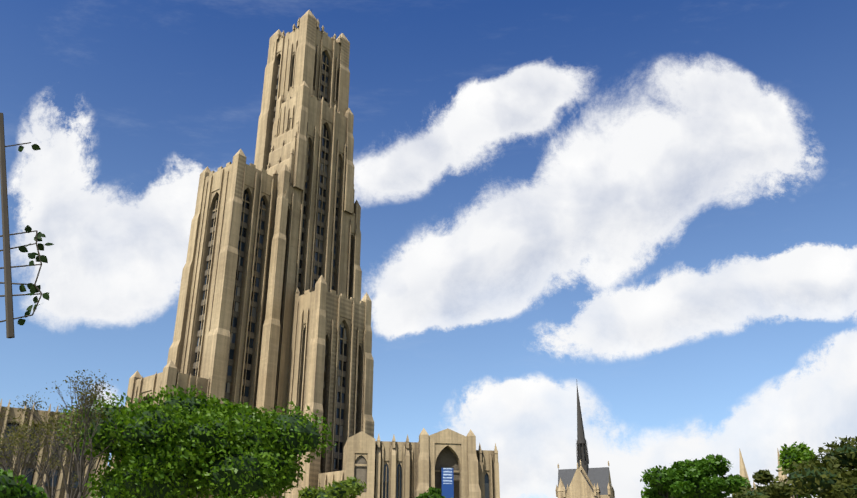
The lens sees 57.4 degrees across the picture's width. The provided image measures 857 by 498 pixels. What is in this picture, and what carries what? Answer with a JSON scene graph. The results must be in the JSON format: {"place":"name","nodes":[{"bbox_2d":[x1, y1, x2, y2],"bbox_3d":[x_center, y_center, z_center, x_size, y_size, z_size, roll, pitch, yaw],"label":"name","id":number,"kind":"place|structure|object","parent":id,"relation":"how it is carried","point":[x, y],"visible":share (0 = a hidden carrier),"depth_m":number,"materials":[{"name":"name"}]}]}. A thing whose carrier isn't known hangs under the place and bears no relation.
{"place":"outdoors","nodes":[
{"label":"outdoors","id":0,"kind":"place"},
{"bbox_2d":[0,113,53,338],"bbox_3d":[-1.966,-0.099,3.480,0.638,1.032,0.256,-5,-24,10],"label":"branch leaves","id":1,"kind":"object","parent":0,"point":[9,295],"visible":1,"depth_m":3.41,"materials":[{"name":"green plant"}]},
{"bbox_2d":[0,399,107,497],"bbox_3d":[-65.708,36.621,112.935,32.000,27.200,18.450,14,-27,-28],"label":"campus building behind trees","id":2,"kind":"structure","parent":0,"point":[33,478],"depth_m":112.12,"materials":[{"name":"stone"}]},
{"bbox_2d":[110,10,373,497],"bbox_3d":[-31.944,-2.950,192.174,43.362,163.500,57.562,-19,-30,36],"label":"cathedral of learning","id":3,"kind":"structure","parent":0,"point":[273,310],"depth_m":187.55,"materials":[{"name":"stone"}]},
{"bbox_2d":[343,428,499,497],"bbox_3d":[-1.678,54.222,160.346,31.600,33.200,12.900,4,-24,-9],"label":"building","id":4,"kind":"structure","parent":0,"point":[389,469],"depth_m":159.87,"materials":[{"name":"stone"}]},
{"bbox_2d":[441,467,453,497],"bbox_3d":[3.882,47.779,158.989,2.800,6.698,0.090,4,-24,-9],"label":"banner","id":5,"kind":"object","parent":4,"relation":"attached to","point":[447,482],"visible":0.97,"depth_m":159.18,"materials":[{"name":"blue fabric"}]},
{"bbox_2d":[0,0,856,497],"label":"sky","id":6,"kind":"structure","parent":0,"point":[650,205],"materials":[{"name":"blue"}]},
{"bbox_2d":[416,487,451,497],"bbox_3d":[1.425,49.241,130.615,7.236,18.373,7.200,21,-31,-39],"label":"tree","id":7,"kind":"object","parent":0,"point":[432,492],"visible":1,"depth_m":132.46,"materials":[{"name":"green plant"}]},
{"bbox_2d":[555,379,614,497],"bbox_3d":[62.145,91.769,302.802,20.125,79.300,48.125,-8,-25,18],"label":"church","id":8,"kind":"structure","parent":0,"point":[583,480],"depth_m":290.56,"materials":[{"name":"stone"}]},
{"label":"ground surface","id":9,"kind":"structure","parent":0,"visible":0},
{"bbox_2d":[0,469,47,497],"bbox_3d":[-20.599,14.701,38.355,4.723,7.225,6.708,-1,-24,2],"label":"bush","id":10,"kind":"object","parent":9,"relation":"on","point":[10,487],"visible":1,"depth_m":37.87,"materials":[{"name":"green plant"}]},
{"bbox_2d":[0,403,82,486],"bbox_3d":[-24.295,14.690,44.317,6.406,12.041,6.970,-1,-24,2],"label":"bare tree","id":11,"kind":"object","parent":9,"relation":"on","point":[5,452],"visible":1,"depth_m":46.42,"materials":[{"name":"brown plant"}]},
{"bbox_2d":[0,422,85,493],"bbox_3d":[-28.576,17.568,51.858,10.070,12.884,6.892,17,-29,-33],"label":"bare tree","id":12,"kind":"object","parent":9,"relation":"on","point":[55,468],"visible":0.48,"depth_m":54.46,"materials":[{"name":"brown plant"}]},
{"bbox_2d":[4,408,100,497],"bbox_3d":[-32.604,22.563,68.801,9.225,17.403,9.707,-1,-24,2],"label":"bare tree","id":13,"kind":"object","parent":9,"relation":"on","point":[67,453],"visible":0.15,"depth_m":69.30,"materials":[{"name":"brown plant"}]},
{"bbox_2d":[7,398,115,497],"bbox_3d":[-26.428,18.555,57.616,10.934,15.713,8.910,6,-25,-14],"label":"bare tree","id":14,"kind":"object","parent":9,"relation":"on","point":[84,467],"visible":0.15,"depth_m":59.55,"materials":[{"name":"brown plant"}]},
{"bbox_2d":[6,369,143,497],"bbox_3d":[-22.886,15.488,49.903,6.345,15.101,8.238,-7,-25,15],"label":"bare tree","id":15,"kind":"object","parent":9,"relation":"on","point":[85,403],"visible":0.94,"depth_m":50.32,"materials":[{"name":"brown plant"}]},
{"bbox_2d":[56,384,336,497],"bbox_3d":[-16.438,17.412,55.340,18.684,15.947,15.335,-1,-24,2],"label":"lawn tree","id":16,"kind":"object","parent":9,"relation":"on","point":[184,445],"visible":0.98,"depth_m":52.59,"materials":[{"name":"green plant"}]},
{"bbox_2d":[298,476,366,497],"bbox_3d":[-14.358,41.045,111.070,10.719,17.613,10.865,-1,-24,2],"label":"bush","id":17,"kind":"object","parent":9,"relation":"on","point":[353,487],"visible":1,"depth_m":112.16,"materials":[{"name":"green plant"}]},
{"bbox_2d":[640,454,750,497],"bbox_3d":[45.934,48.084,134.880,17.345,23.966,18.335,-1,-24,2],"label":"round tree","id":18,"kind":"object","parent":9,"relation":"on","point":[686,478],"visible":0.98,"depth_m":134.20,"materials":[{"name":"green plant"}]},
{"bbox_2d":[724,469,793,497],"bbox_3d":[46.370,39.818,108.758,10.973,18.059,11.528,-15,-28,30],"label":"olive tree","id":19,"kind":"object","parent":9,"relation":"on","point":[770,489],"visible":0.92,"depth_m":109.81,"materials":[{"name":"green plant"}]},
{"bbox_2d":[739,448,791,497],"bbox_3d":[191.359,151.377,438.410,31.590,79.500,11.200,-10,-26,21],"label":"church spires","id":20,"kind":"object","parent":9,"relation":"on","point":[743,472],"visible":0.19,"depth_m":449.68,"materials":[{"name":"stone"}]},
{"bbox_2d":[774,441,823,497],"bbox_3d":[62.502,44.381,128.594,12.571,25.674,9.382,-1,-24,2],"label":"tall tree","id":21,"kind":"object","parent":9,"relation":"on","point":[792,453],"visible":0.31,"depth_m":131.45,"materials":[{"name":"green plant"}]},
{"bbox_2d":[773,435,856,497],"bbox_3d":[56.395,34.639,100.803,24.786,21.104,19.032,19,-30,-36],"label":"olive tree","id":22,"kind":"object","parent":9,"relation":"on","point":[833,474],"visible":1,"depth_m":99.27,"materials":[{"name":"green plant"}]}
]}

